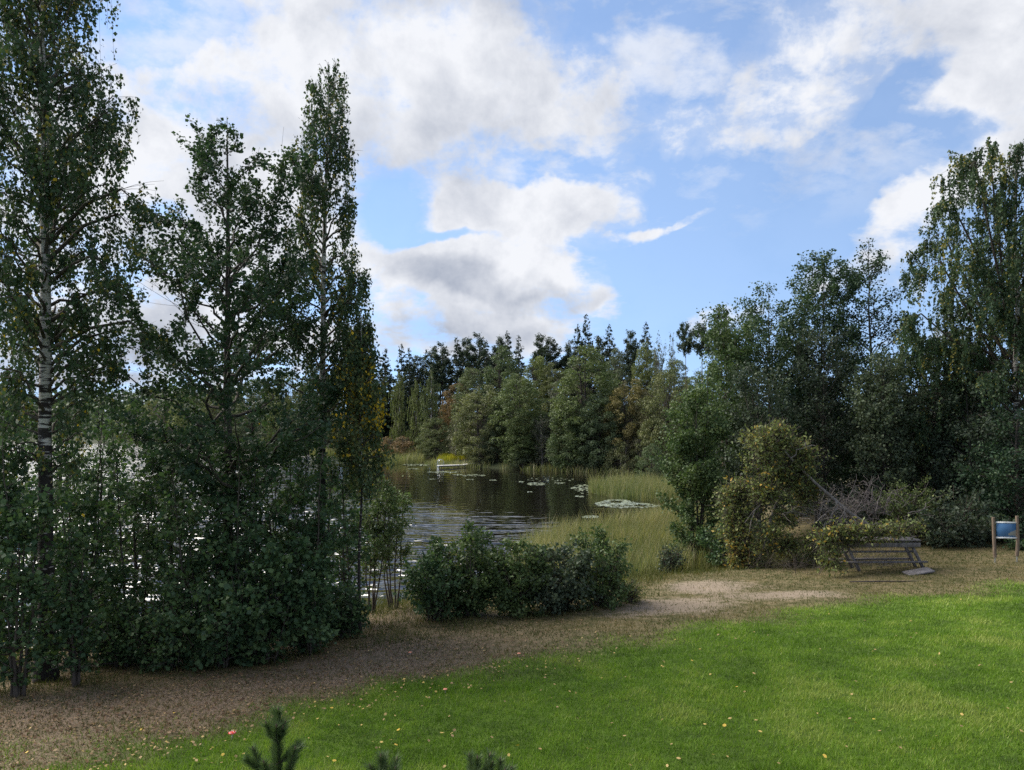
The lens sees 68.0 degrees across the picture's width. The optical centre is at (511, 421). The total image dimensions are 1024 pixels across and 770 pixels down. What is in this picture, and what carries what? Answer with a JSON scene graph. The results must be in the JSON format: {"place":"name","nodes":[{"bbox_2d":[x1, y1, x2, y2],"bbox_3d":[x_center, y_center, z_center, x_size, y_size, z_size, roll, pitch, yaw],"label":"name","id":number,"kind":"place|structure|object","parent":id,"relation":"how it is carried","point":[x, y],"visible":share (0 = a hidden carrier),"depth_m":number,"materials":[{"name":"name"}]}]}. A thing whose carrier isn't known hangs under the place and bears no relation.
{"place":"outdoors","nodes":[
{"label":"outdoors","id":0,"kind":"place"},
{"bbox_2d":[0,442,683,645],"bbox_3d":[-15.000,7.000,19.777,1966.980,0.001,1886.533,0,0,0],"label":"lake water","id":1,"kind":"structure","parent":0,"point":[500,508],"depth_m":65.56,"materials":[{"name":"black liquid"}]},
{"bbox_2d":[309,445,425,463],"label":"reeds","id":2,"kind":"object","parent":1,"relation":"in","point":[411,458],"visible":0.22,"depth_m":129.70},
{"bbox_2d":[404,463,658,517],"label":"water lilies","id":3,"kind":"object","parent":1,"relation":"on","point":[607,503],"visible":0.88,"depth_m":66.08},
{"bbox_2d":[586,467,687,501],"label":"reeds","id":4,"kind":"object","parent":1,"relation":"in","point":[640,486],"visible":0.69,"depth_m":71.21,"materials":[{"name":"plant"}]},
{"bbox_2d":[508,496,772,578],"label":"reeds","id":5,"kind":"object","parent":1,"relation":"in","point":[642,555],"visible":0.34,"depth_m":40.89,"materials":[{"name":"plant"}]},
{"bbox_2d":[0,413,1023,769],"bbox_3d":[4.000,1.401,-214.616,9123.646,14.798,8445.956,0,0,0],"label":"ground","id":6,"kind":"structure","parent":0,"point":[692,605],"depth_m":15.09,"materials":[{"name":"plant"}]},
{"bbox_2d":[0,426,42,666],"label":"sapling","id":7,"kind":"object","parent":6,"relation":"on","point":[7,469],"visible":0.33,"depth_m":15.56,"materials":[{"name":"green plant"}]},
{"bbox_2d":[0,397,69,652],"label":"sapling","id":8,"kind":"object","parent":6,"relation":"on","point":[12,569],"visible":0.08,"depth_m":18.29,"materials":[{"name":"green plant"}]},
{"bbox_2d":[0,440,78,697],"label":"sapling","id":9,"kind":"object","parent":6,"relation":"on","point":[31,588],"visible":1,"depth_m":14.92,"materials":[{"name":"green plant"}]},
{"bbox_2d":[0,428,93,637],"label":"sapling","id":10,"kind":"object","parent":6,"relation":"on","point":[34,481],"visible":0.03,"depth_m":21.56,"materials":[{"name":"green plant"}]},
{"bbox_2d":[38,521,111,687],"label":"sapling","id":11,"kind":"object","parent":6,"relation":"on","point":[71,609],"visible":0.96,"depth_m":15.56,"materials":[{"name":"green plant"}]},
{"bbox_2d":[24,420,134,661],"bbox_3d":[-10.096,2.973,17.618,2.260,6.042,1.774,0,0,-38],"label":"sapling","id":12,"kind":"object","parent":6,"relation":"on","point":[91,509],"visible":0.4,"depth_m":17.67,"materials":[{"name":"green plant"}]},
{"bbox_2d":[28,390,140,604],"bbox_3d":[-11.428,2.687,20.650,2.676,7.642,2.747,0,0,39],"label":"sapling","id":13,"kind":"object","parent":6,"relation":"on","point":[123,465],"visible":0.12,"depth_m":21.00,"materials":[{"name":"green plant"}]},
{"bbox_2d":[0,0,174,682],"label":"birch tree","id":14,"kind":"object","parent":6,"relation":"on","point":[27,330],"visible":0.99,"depth_m":16.07,"materials":[{"name":"green plant"}]},
{"bbox_2d":[76,590,159,673],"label":"bush","id":15,"kind":"object","parent":6,"relation":"on","point":[110,651],"visible":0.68,"depth_m":16.90,"materials":[{"name":"green plant"}]},
{"bbox_2d":[79,419,184,650],"bbox_3d":[-9.178,2.979,18.589,2.670,6.091,2.554,0,0,-40],"label":"sapling","id":16,"kind":"object","parent":6,"relation":"on","point":[146,587],"visible":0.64,"depth_m":18.46,"materials":[{"name":"green plant"}]},
{"bbox_2d":[0,386,297,435],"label":"wood","id":17,"kind":"object","parent":6,"relation":"on","point":[95,424],"visible":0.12,"depth_m":285.43,"materials":[{"name":"green plant"}]},
{"bbox_2d":[118,572,209,673],"bbox_3d":[-7.643,4.620,16.940,2.156,2.508,2.059,0,0,0],"label":"bush","id":18,"kind":"object","parent":6,"relation":"on","point":[166,653],"visible":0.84,"depth_m":16.60,"materials":[{"name":"green plant"}]},
{"bbox_2d":[116,414,212,620],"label":"sapling","id":19,"kind":"object","parent":6,"relation":"on","point":[170,551],"visible":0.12,"depth_m":19.91,"materials":[{"name":"green plant"}]},
{"bbox_2d":[144,455,268,651],"bbox_3d":[-7.358,3.345,18.110,2.113,5.213,2.579,0,0,43],"label":"sapling","id":20,"kind":"object","parent":6,"relation":"on","point":[184,569],"visible":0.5,"depth_m":17.63,"materials":[{"name":"green plant"}]},
{"bbox_2d":[164,565,266,671],"bbox_3d":[-6.552,4.555,16.998,2.104,2.535,2.366,0,0,0],"label":"bush","id":21,"kind":"object","parent":6,"relation":"on","point":[213,648],"visible":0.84,"depth_m":16.54,"materials":[{"name":"green plant"}]},
{"bbox_2d":[85,113,351,579],"bbox_3d":[-7.218,-0.913,19.371,6.853,13.862,7.269,0,0,0],"label":"alder tree","id":22,"kind":"object","parent":6,"relation":"on","point":[262,291],"visible":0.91,"depth_m":18.27,"materials":[{"name":"green plant"}]},
{"bbox_2d":[186,437,296,649],"bbox_3d":[-6.423,3.158,18.072,2.733,5.574,2.880,0,0,0],"label":"sapling","id":23,"kind":"object","parent":6,"relation":"on","point":[241,548],"visible":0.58,"depth_m":18.00,"materials":[{"name":"green plant"}]},
{"bbox_2d":[232,378,279,451],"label":"broadleaf tree","id":24,"kind":"object","parent":6,"relation":"on","point":[242,429],"visible":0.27,"depth_m":175.58,"materials":[{"name":"green plant"}]},
{"bbox_2d":[213,534,320,666],"bbox_3d":[-5.573,4.204,17.269,2.504,3.270,2.410,0,0,0],"label":"bush","id":25,"kind":"object","parent":6,"relation":"on","point":[265,633],"visible":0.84,"depth_m":16.94,"materials":[{"name":"green plant"}]},
{"bbox_2d":[233,702,311,769],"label":"young pine","id":26,"kind":"object","parent":6,"relation":"on","point":[276,731],"visible":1,"depth_m":5.97,"materials":[{"name":"green plant"}]},
{"bbox_2d":[235,416,327,599],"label":"sapling","id":27,"kind":"object","parent":6,"relation":"on","point":[287,482],"visible":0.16,"depth_m":20.36,"materials":[{"name":"green plant"}]},
{"bbox_2d":[259,370,304,446],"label":"broadleaf tree","id":28,"kind":"object","parent":6,"relation":"on","point":[288,400],"visible":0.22,"depth_m":170.41,"materials":[{"name":"green plant"}]},
{"bbox_2d":[269,531,345,654],"bbox_3d":[-4.846,4.202,17.902,1.939,3.226,2.303,0,0,0],"label":"bush","id":29,"kind":"object","parent":6,"relation":"on","point":[312,592],"visible":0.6,"depth_m":17.63,"materials":[{"name":"green plant"}]},
{"bbox_2d":[260,437,364,628],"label":"sapling","id":30,"kind":"object","parent":6,"relation":"on","point":[312,532],"visible":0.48,"depth_m":19.09,"materials":[{"name":"green plant"}]},
{"bbox_2d":[254,58,376,550],"bbox_3d":[-5.294,-1.929,21.117,3.188,16.130,3.120,0,0,0],"label":"birch tree","id":31,"kind":"object","parent":6,"relation":"on","point":[343,306],"visible":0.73,"depth_m":20.60,"materials":[{"name":"green plant"}]},
{"bbox_2d":[316,446,374,610],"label":"sapling","id":32,"kind":"object","parent":6,"relation":"on","point":[345,554],"visible":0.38,"depth_m":21.26,"materials":[{"name":"green plant"}]},
{"bbox_2d":[327,586,373,639],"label":"bush","id":33,"kind":"object","parent":6,"relation":"on","point":[352,608],"visible":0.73,"depth_m":19.24,"materials":[{"name":"green plant"}]},
{"bbox_2d":[330,314,396,629],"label":"birch tree","id":34,"kind":"object","parent":6,"relation":"on","point":[358,365],"visible":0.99,"depth_m":19.97,"materials":[{"name":"green plant"}]},
{"bbox_2d":[350,469,402,611],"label":"sapling","id":35,"kind":"object","parent":6,"relation":"on","point":[375,512],"visible":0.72,"depth_m":23.47,"materials":[{"name":"green plant"}]},
{"bbox_2d":[363,748,403,769],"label":"young pine","id":36,"kind":"object","parent":6,"relation":"on","point":[382,762],"visible":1,"depth_m":5.80,"materials":[{"name":"green plant"}]},
{"bbox_2d":[377,348,397,442],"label":"spruce tree","id":37,"kind":"object","parent":6,"relation":"on","point":[386,417],"visible":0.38,"depth_m":167.86,"materials":[{"name":"green plant"}]},
{"bbox_2d":[367,474,418,608],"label":"sapling","id":38,"kind":"object","parent":6,"relation":"on","point":[393,521],"visible":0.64,"depth_m":24.11,"materials":[{"name":"green plant"}]},
{"bbox_2d":[388,369,409,451],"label":"birch tree","id":39,"kind":"object","parent":6,"relation":"on","point":[399,422],"visible":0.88,"depth_m":142.25,"materials":[{"name":"green plant"}]},
{"bbox_2d":[397,348,419,444],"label":"spruce tree","id":40,"kind":"object","parent":6,"relation":"on","point":[410,379],"visible":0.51,"depth_m":162.43,"materials":[{"name":"green plant"}]},
{"bbox_2d":[0,536,820,696],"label":"bank weeds","id":41,"kind":"object","parent":6,"relation":"on","point":[385,601],"visible":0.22,"depth_m":20.79,"materials":[{"name":"green plant"}]},
{"bbox_2d":[406,380,422,450],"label":"birch tree","id":42,"kind":"object","parent":6,"relation":"on","point":[415,403],"visible":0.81,"depth_m":138.21,"materials":[{"name":"green plant"}]},
{"bbox_2d":[393,541,468,620],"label":"bush","id":43,"kind":"object","parent":6,"relation":"on","point":[422,579],"visible":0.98,"depth_m":20.94,"materials":[{"name":"green plant"}]},
{"bbox_2d":[418,371,443,456],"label":"birch tree","id":44,"kind":"object","parent":6,"relation":"on","point":[427,404],"visible":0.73,"depth_m":133.03,"materials":[{"name":"green plant"}]},
{"bbox_2d":[414,417,454,457],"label":"bush","id":45,"kind":"object","parent":6,"relation":"on","point":[441,447],"visible":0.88,"depth_m":130.46,"materials":[{"name":"green plant"}]},
{"bbox_2d":[429,341,456,403],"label":"pine tree","id":46,"kind":"object","parent":6,"relation":"on","point":[442,366],"visible":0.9,"depth_m":161.12,"materials":[{"name":"green plant"}]},
{"bbox_2d":[438,382,470,446],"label":"broadleaf tree","id":47,"kind":"object","parent":6,"relation":"on","point":[447,412],"visible":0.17,"depth_m":142.42,"materials":[{"name":"green plant"}]},
{"bbox_2d":[443,338,469,416],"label":"spruce tree","id":48,"kind":"object","parent":6,"relation":"on","point":[457,362],"visible":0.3,"depth_m":159.48,"materials":[{"name":"green plant"}]},
{"bbox_2d":[448,367,489,449],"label":"broadleaf tree","id":49,"kind":"object","parent":6,"relation":"on","point":[463,380],"visible":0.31,"depth_m":139.14,"materials":[{"name":"green plant"}]},
{"bbox_2d":[427,515,515,617],"bbox_3d":[-1.387,4.275,21.745,2.644,3.306,2.412,0,0,32],"label":"bush","id":50,"kind":"object","parent":6,"relation":"on","point":[473,599],"visible":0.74,"depth_m":21.48,"materials":[{"name":"green plant"}]},
{"bbox_2d":[464,332,493,441],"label":"pine tree","id":51,"kind":"object","parent":6,"relation":"on","point":[477,361],"visible":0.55,"depth_m":159.25,"materials":[{"name":"green plant"}]},
{"bbox_2d":[449,385,509,462],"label":"broadleaf tree","id":52,"kind":"object","parent":6,"relation":"on","point":[473,424],"visible":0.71,"depth_m":118.34,"materials":[{"name":"green plant"}]},
{"bbox_2d":[463,747,497,769],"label":"young pine","id":53,"kind":"object","parent":6,"relation":"on","point":[476,763],"visible":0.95,"depth_m":6.11,"materials":[{"name":"green plant"}]},
{"bbox_2d":[478,404,512,461],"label":"broadleaf tree","id":54,"kind":"object","parent":6,"relation":"on","point":[496,450],"visible":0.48,"depth_m":116.51,"materials":[{"name":"green plant"}]},
{"bbox_2d":[479,344,522,443],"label":"broadleaf tree","id":55,"kind":"object","parent":6,"relation":"on","point":[497,374],"visible":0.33,"depth_m":137.17,"materials":[{"name":"green plant"}]},
{"bbox_2d":[332,450,686,479],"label":"reeds","id":56,"kind":"object","parent":6,"relation":"on","point":[452,462],"visible":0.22,"depth_m":109.55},
{"bbox_2d":[0,582,1022,769],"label":"fallen leaves","id":57,"kind":"object","parent":6,"relation":"on","point":[148,716],"depth_m":14.47,"materials":[{"name":"plant"}]},
{"bbox_2d":[0,577,1023,769],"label":"lawn grass","id":58,"kind":"structure","parent":6,"relation":"on","point":[803,699],"depth_m":13.12,"materials":[{"name":"plant"}]},
{"bbox_2d":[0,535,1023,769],"bbox_3d":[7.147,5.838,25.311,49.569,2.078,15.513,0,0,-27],"label":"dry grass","id":59,"kind":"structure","parent":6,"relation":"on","point":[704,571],"depth_m":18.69,"materials":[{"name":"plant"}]},
{"bbox_2d":[473,533,558,619],"bbox_3d":[0.161,4.518,21.800,2.346,2.782,2.208,0,0,25],"label":"bush","id":60,"kind":"object","parent":6,"relation":"on","point":[508,595],"visible":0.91,"depth_m":21.42,"materials":[{"name":"green plant"}]},
{"bbox_2d":[487,370,548,463],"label":"broadleaf tree","id":61,"kind":"object","parent":6,"relation":"on","point":[510,421],"visible":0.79,"depth_m":112.99,"materials":[{"name":"green plant"}]},
{"bbox_2d":[501,410,553,463],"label":"broadleaf tree","id":62,"kind":"object","parent":6,"relation":"on","point":[522,444],"visible":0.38,"depth_m":112.28,"materials":[{"name":"green plant"}]},
{"bbox_2d":[517,355,556,439],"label":"broadleaf tree","id":63,"kind":"object","parent":6,"relation":"on","point":[537,362],"visible":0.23,"depth_m":131.18,"materials":[{"name":"green plant"}]},
{"bbox_2d":[530,414,551,464],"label":"broadleaf tree","id":64,"kind":"object","parent":6,"relation":"on","point":[537,440],"visible":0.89,"depth_m":110.69,"materials":[{"name":"plant"}]},
{"bbox_2d":[535,335,564,387],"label":"pine tree","id":65,"kind":"object","parent":6,"relation":"on","point":[552,351],"visible":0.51,"depth_m":155.52,"materials":[{"name":"green plant"}]},
{"bbox_2d":[534,362,570,443],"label":"broadleaf tree","id":66,"kind":"object","parent":6,"relation":"on","point":[551,378],"visible":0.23,"depth_m":129.35,"materials":[{"name":"green plant"}]},
{"bbox_2d":[515,531,603,615],"bbox_3d":[1.335,4.563,22.126,2.702,2.630,2.948,0,0,0],"label":"bush","id":67,"kind":"object","parent":6,"relation":"on","point":[564,590],"visible":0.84,"depth_m":21.58,"materials":[{"name":"green plant"}]},
{"bbox_2d":[545,402,602,468],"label":"broadleaf tree","id":68,"kind":"object","parent":6,"relation":"on","point":[553,459],"visible":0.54,"depth_m":106.31,"materials":[{"name":"green plant"}]},
{"bbox_2d":[548,344,626,465],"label":"broadleaf tree","id":69,"kind":"object","parent":6,"relation":"on","point":[585,392],"visible":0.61,"depth_m":107.24,"materials":[{"name":"green plant"}]},
{"bbox_2d":[572,391,623,469],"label":"broadleaf tree","id":70,"kind":"object","parent":6,"relation":"on","point":[586,447],"visible":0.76,"depth_m":103.96,"materials":[{"name":"green plant"}]},
{"bbox_2d":[569,523,637,610],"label":"bush","id":71,"kind":"object","parent":6,"relation":"on","point":[612,577],"visible":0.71,"depth_m":22.26,"materials":[{"name":"green plant"}]},
{"bbox_2d":[599,347,631,448],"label":"broadleaf tree","id":72,"kind":"object","parent":6,"relation":"on","point":[614,364],"visible":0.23,"depth_m":127.49,"materials":[{"name":"green plant"}]},
{"bbox_2d":[603,439,638,474],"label":"shrub","id":73,"kind":"object","parent":6,"relation":"on","point":[627,463],"visible":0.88,"depth_m":101.44,"materials":[{"name":"green plant"}]},
{"bbox_2d":[601,378,656,467],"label":"broadleaf tree","id":74,"kind":"object","parent":6,"relation":"on","point":[616,403],"visible":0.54,"depth_m":103.62,"materials":[{"name":"green plant"}]},
{"bbox_2d":[622,329,640,418],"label":"pine tree","id":75,"kind":"object","parent":6,"relation":"on","point":[630,357],"visible":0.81,"depth_m":149.06,"materials":[{"name":"green plant"}]},
{"bbox_2d":[622,391,665,465],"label":"broadleaf tree","id":76,"kind":"object","parent":6,"relation":"on","point":[637,422],"visible":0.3,"depth_m":102.34,"materials":[{"name":"green plant"}]},
{"bbox_2d":[628,341,661,438],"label":"broadleaf tree","id":77,"kind":"object","parent":6,"relation":"on","point":[643,376],"visible":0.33,"depth_m":125.53,"materials":[{"name":"green plant"}]},
{"bbox_2d":[633,443,666,479],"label":"bush","id":78,"kind":"object","parent":6,"relation":"on","point":[646,452],"visible":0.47,"depth_m":91.66,"materials":[{"name":"green plant"}]},
{"bbox_2d":[635,370,690,469],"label":"broadleaf tree","id":79,"kind":"object","parent":6,"relation":"on","point":[658,386],"visible":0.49,"depth_m":98.87,"materials":[{"name":"green plant"}]},
{"bbox_2d":[655,542,687,573],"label":"bush","id":80,"kind":"object","parent":6,"relation":"on","point":[673,560],"visible":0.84,"depth_m":31.84,"materials":[{"name":"green plant"}]},
{"bbox_2d":[655,358,688,442],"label":"broadleaf tree","id":81,"kind":"object","parent":6,"relation":"on","point":[677,362],"visible":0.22,"depth_m":117.65,"materials":[{"name":"green plant"}]},
{"bbox_2d":[649,351,733,567],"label":"alder tree","id":82,"kind":"object","parent":6,"relation":"on","point":[688,451],"visible":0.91,"depth_m":34.82,"materials":[{"name":"green plant"}]},
{"bbox_2d":[696,518,755,566],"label":"bush","id":83,"kind":"object","parent":6,"relation":"on","point":[714,558],"visible":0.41,"depth_m":32.76,"materials":[{"name":"green plant"}]},
{"bbox_2d":[687,302,768,523],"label":"alder tree","id":84,"kind":"object","parent":6,"relation":"on","point":[724,349],"visible":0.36,"depth_m":40.49,"materials":[{"name":"green plant"}]},
{"bbox_2d":[708,359,810,552],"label":"alder tree","id":85,"kind":"object","parent":6,"relation":"on","point":[749,392],"visible":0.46,"depth_m":37.50,"materials":[{"name":"green plant"}]},
{"bbox_2d":[719,272,840,521],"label":"alder tree","id":86,"kind":"object","parent":6,"relation":"on","point":[782,342],"visible":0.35,"depth_m":42.05,"materials":[{"name":"green plant"}]},
{"bbox_2d":[732,370,857,516],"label":"alder tree","id":87,"kind":"object","parent":6,"relation":"on","point":[837,472],"visible":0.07,"depth_m":45.54,"materials":[{"name":"green plant"}]},
{"bbox_2d":[706,414,929,577],"bbox_3d":[11.559,2.937,29.447,8.053,6.517,5.576,0,0,22],"label":"willow tree","id":88,"kind":"object","parent":6,"relation":"on","point":[793,471],"visible":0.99,"depth_m":30.45,"materials":[{"name":"green plant"}]},
{"bbox_2d":[783,322,864,529],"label":"alder tree","id":89,"kind":"object","parent":6,"relation":"on","point":[826,406],"visible":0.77,"depth_m":39.13,"materials":[{"name":"green plant"}]},
{"bbox_2d":[760,248,893,526],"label":"alder tree","id":90,"kind":"object","parent":6,"relation":"on","point":[817,322],"visible":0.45,"depth_m":41.89,"materials":[{"name":"green plant"}]},
{"bbox_2d":[781,482,875,530],"bbox_3d":[12.341,3.576,30.436,3.766,2.251,3.620,0,0,0],"label":"dead brushwood","id":91,"kind":"object","parent":6,"relation":"on","point":[824,508],"visible":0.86,"depth_m":30.43,"materials":[{"name":"grey wood"}]},
{"bbox_2d":[810,485,908,542],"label":"bush","id":92,"kind":"object","parent":6,"relation":"on","point":[881,515],"visible":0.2,"depth_m":35.70,"materials":[{"name":"green plant"}]},
{"bbox_2d":[812,238,921,522],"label":"alder tree","id":93,"kind":"object","parent":6,"relation":"on","point":[870,298],"visible":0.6,"depth_m":40.68,"materials":[{"name":"green plant"}]},
{"bbox_2d":[804,381,930,504],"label":"alder tree","id":94,"kind":"object","parent":6,"relation":"on","point":[862,478],"visible":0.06,"depth_m":45.38,"materials":[{"name":"green plant"}]},
{"bbox_2d":[813,475,940,523],"bbox_3d":[15.095,3.451,32.329,5.283,2.307,3.764,0,0,0],"label":"dead brushwood","id":95,"kind":"object","parent":6,"relation":"on","point":[867,502],"visible":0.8,"depth_m":32.40,"materials":[{"name":"grey wood"}]},
{"bbox_2d":[829,536,927,571],"bbox_3d":[13.359,4.893,27.995,3.526,1.162,0.902,0,0,-2],"label":"trestle table","id":96,"kind":"object","parent":6,"relation":"on","point":[902,544],"visible":0.64,"depth_m":27.66,"materials":[{"name":"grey wood"}]},
{"bbox_2d":[841,346,933,493],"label":"alder tree","id":97,"kind":"object","parent":6,"relation":"on","point":[879,418],"visible":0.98,"depth_m":36.60,"materials":[{"name":"green plant"}]},
{"bbox_2d":[856,358,966,522],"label":"alder tree","id":98,"kind":"object","parent":6,"relation":"on","point":[921,468],"visible":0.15,"depth_m":39.29,"materials":[{"name":"green plant"}]},
{"bbox_2d":[873,475,952,547],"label":"bush","id":99,"kind":"object","parent":6,"relation":"on","point":[921,502],"visible":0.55,"depth_m":34.15,"materials":[{"name":"green plant"}]},
{"bbox_2d":[886,318,993,525],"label":"birch tree","id":100,"kind":"object","parent":6,"relation":"on","point":[934,379],"visible":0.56,"depth_m":36.67,"materials":[{"name":"green plant"}]},
{"bbox_2d":[893,137,1023,520],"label":"birch tree","id":101,"kind":"object","parent":6,"relation":"on","point":[1005,319],"visible":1,"depth_m":35.48,"materials":[{"name":"green plant"}]},
{"bbox_2d":[902,480,1014,548],"bbox_3d":[19.157,4.142,32.825,4.304,3.285,3.748,0,0,0],"label":"bush","id":102,"kind":"object","parent":6,"relation":"on","point":[956,528],"visible":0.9,"depth_m":32.47,"materials":[{"name":"green plant"}]},
{"bbox_2d":[913,378,1023,523],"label":"alder tree","id":103,"kind":"object","parent":6,"relation":"on","point":[943,454],"visible":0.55,"depth_m":35.82,"materials":[{"name":"green plant"}]},
{"bbox_2d":[946,405,1023,539],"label":"alder tree","id":104,"kind":"object","parent":6,"relation":"on","point":[1013,460],"visible":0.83,"depth_m":33.53,"materials":[{"name":"green plant"}]},
{"bbox_2d":[992,516,1019,562],"bbox_3d":[18.602,4.551,28.604,0.976,2.000,0.124,0,0,7],"label":"notice board","id":105,"kind":"object","parent":6,"relation":"on","point":[1006,530],"visible":0.94,"depth_m":28.58,"materials":[{"name":"blue wood"}]},
{"bbox_2d":[0,0,1023,414],"label":"sky","id":106,"kind":"structure","parent":0,"point":[524,168],"materials":[{"name":"blue"}]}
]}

